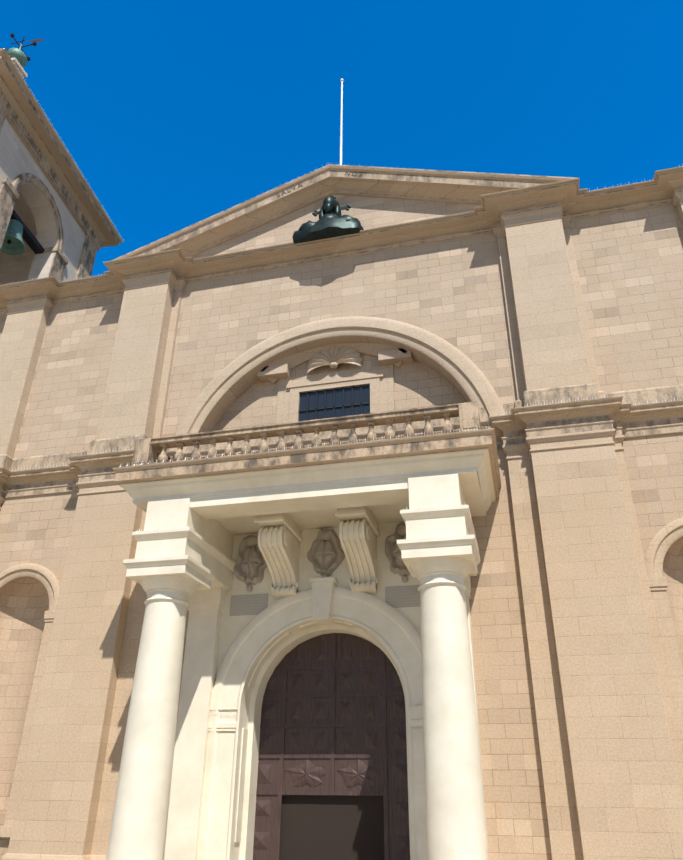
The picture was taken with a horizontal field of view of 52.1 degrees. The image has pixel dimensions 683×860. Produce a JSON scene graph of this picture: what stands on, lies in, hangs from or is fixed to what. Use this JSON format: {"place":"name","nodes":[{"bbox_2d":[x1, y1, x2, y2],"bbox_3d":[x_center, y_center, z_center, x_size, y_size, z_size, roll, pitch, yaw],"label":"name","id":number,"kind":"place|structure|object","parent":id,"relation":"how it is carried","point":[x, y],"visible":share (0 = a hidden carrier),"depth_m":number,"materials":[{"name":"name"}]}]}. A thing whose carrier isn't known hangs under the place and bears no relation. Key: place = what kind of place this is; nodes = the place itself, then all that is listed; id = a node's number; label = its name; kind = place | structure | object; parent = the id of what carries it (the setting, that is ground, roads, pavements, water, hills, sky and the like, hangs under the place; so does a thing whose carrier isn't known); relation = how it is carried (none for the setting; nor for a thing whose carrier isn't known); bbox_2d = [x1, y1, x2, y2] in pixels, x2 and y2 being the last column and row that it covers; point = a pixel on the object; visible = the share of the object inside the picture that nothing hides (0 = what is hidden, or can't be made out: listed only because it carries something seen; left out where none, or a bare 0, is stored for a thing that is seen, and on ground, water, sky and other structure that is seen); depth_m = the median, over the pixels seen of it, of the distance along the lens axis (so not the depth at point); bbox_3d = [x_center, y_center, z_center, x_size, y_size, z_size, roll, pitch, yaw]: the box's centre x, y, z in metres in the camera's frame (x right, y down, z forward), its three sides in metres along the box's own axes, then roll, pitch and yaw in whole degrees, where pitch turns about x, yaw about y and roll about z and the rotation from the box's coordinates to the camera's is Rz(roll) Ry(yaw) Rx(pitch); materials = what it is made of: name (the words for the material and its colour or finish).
{"place":"outdoors","nodes":[
{"label":"outdoors","id":0,"kind":"place"},
{"bbox_2d":[0,219,24,254],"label":"bell","id":1,"kind":"object","parent":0,"point":[14,234],"visible":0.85,"depth_m":29.73,"materials":[{"name":"green metal"}]},
{"bbox_2d":[0,0,682,276],"label":"sky","id":2,"kind":"structure","parent":0,"point":[175,114],"materials":[{"name":"blue"}]},
{"bbox_3d":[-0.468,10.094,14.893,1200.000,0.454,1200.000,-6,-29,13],"label":"ground","id":3,"kind":"structure","parent":0,"visible":0},
{"bbox_2d":[106,534,488,859],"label":"columns","id":4,"kind":"structure","parent":3,"relation":"on","point":[440,569],"depth_m":14.27,"materials":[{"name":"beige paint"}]},
{"bbox_2d":[279,795,384,859],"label":"dark interior","id":5,"kind":"object","parent":3,"relation":"on","point":[332,827],"depth_m":16.43,"materials":[{"name":"brown"}]},
{"bbox_2d":[0,195,682,859],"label":"facade wall","id":6,"kind":"structure","parent":3,"relation":"on","point":[630,267],"depth_m":20.76,"materials":[{"name":"beige stone"}]},
{"bbox_2d":[0,117,85,284],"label":"bell tower","id":7,"kind":"structure","parent":6,"relation":"on","point":[32,208],"depth_m":32.01,"materials":[{"name":"beige stone"}]},
{"bbox_2d":[0,48,123,281],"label":"cornice","id":8,"kind":"structure","parent":6,"relation":"on","point":[22,111],"depth_m":31.26,"materials":[{"name":"beige stone"}]},
{"bbox_2d":[11,57,27,78],"bbox_3d":[-13.931,-14.509,29.176,0.840,1.850,0.840,-6,-29,13],"label":"finial pedestal","id":9,"kind":"object","parent":8,"relation":"on","point":[19,67],"visible":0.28,"depth_m":29.44,"materials":[{"name":"stone"}]},
{"bbox_2d":[7,44,26,67],"bbox_3d":[-13.915,-16.040,29.982,0.840,1.610,0.840,-6,-29,13],"label":"finial ball","id":10,"kind":"object","parent":9,"relation":"on","point":[19,55],"visible":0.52,"depth_m":29.65,"materials":[{"name":"green metal"}]},
{"bbox_2d":[5,33,42,60],"bbox_3d":[-13.835,-16.864,30.453,1.427,0.810,1.034,12,-30,-21],"label":"weather vane","id":11,"kind":"object","parent":10,"relation":"on","point":[12,35],"visible":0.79,"depth_m":30.39,"materials":[{"name":"grey metal"}]},
{"bbox_2d":[7,209,44,253],"bbox_3d":[-14.015,-8.349,30.198,0.677,1.400,3.223,-6,-29,13],"label":"bell yoke","id":12,"kind":"object","parent":8,"relation":"attached to","point":[32,242],"visible":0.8,"depth_m":30.95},
{"bbox_2d":[112,401,500,859],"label":"portico","id":13,"kind":"structure","parent":6,"relation":"attached to","point":[362,509],"depth_m":16.84,"materials":[{"name":"white stone"}]},
{"bbox_2d":[197,577,426,859],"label":"door surround","id":14,"kind":"object","parent":6,"relation":"attached to","point":[274,634],"visible":0.96,"depth_m":17.01,"materials":[{"name":"white stone"}]},
{"bbox_2d":[253,633,409,859],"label":"door leaf","id":15,"kind":"object","parent":14,"relation":"in","point":[333,715],"visible":0.85,"depth_m":17.25,"materials":[{"name":"brown wood"}]},
{"bbox_2d":[234,524,409,591],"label":"carved emblems","id":16,"kind":"object","parent":6,"relation":"attached to","point":[326,555],"visible":0.77,"depth_m":18.42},
{"bbox_2d":[229,585,419,615],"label":"stone plaques","id":17,"kind":"object","parent":6,"relation":"attached to","point":[395,597],"visible":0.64,"depth_m":18.16,"materials":[{"name":"grey stone"}]},
{"bbox_2d":[292,195,363,243],"bbox_3d":[-0.465,-7.244,23.506,2.543,2.260,1.157,-6,-29,13],"label":"bust of saviour","id":18,"kind":"object","parent":6,"relation":"on","point":[331,222],"visible":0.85,"depth_m":22.82,"materials":[{"name":"green metal"}]},
{"bbox_2d":[299,385,369,420],"bbox_3d":[-0.224,0.606,20.529,2.240,4.200,0.028,-6,-29,13],"label":"window glass","id":19,"kind":"object","parent":6,"relation":"attached to","point":[338,400],"visible":0.14,"depth_m":21.27,"materials":[{"name":"blue glass"}]},
{"bbox_2d":[299,385,369,419],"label":"window bars","id":20,"kind":"object","parent":6,"relation":"attached to","point":[334,406],"depth_m":21.19,"materials":[{"name":"grey metal"}]},
{"bbox_2d":[169,316,505,451],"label":"arch","id":21,"kind":"structure","parent":6,"relation":"attached to","point":[389,344],"depth_m":21.56,"materials":[{"name":"stone"}]},
{"bbox_2d":[0,191,682,859],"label":"pilasters","id":22,"kind":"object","parent":6,"relation":"attached to","point":[610,755],"depth_m":17.14,"materials":[{"name":"beige stone"}]},
{"bbox_2d":[0,166,682,498],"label":"facade cornices","id":23,"kind":"object","parent":6,"relation":"attached to","point":[521,422],"visible":0.79,"depth_m":21.21,"materials":[{"name":"beige stone"}]},
{"bbox_2d":[0,517,682,836],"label":"niche frames","id":24,"kind":"structure","parent":6,"relation":"attached to","point":[666,537],"depth_m":16.52,"materials":[{"name":"stone"}]},
{"bbox_2d":[340,79,343,164],"bbox_3d":[-0.013,-10.939,26.777,0.200,7.715,0.200,-6,-29,13],"label":"flagpole","id":25,"kind":"object","parent":6,"relation":"on","point":[341,116],"visible":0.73,"depth_m":27.35,"materials":[{"name":"white metal"}]},
{"bbox_2d":[114,164,574,259],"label":"pediment","id":26,"kind":"structure","parent":6,"relation":"attached to","point":[328,180],"depth_m":24.27,"materials":[{"name":"stone"}]},
{"bbox_2d":[276,184,301,196],"bbox_3d":[-1.821,-8.371,24.381,0.957,0.189,0.008,-23,-31,3],"label":"inscription","id":27,"kind":"object","parent":26,"relation":"attached to","point":[289,191],"visible":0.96,"depth_m":24.37,"materials":[{"name":"grey"}]}
]}

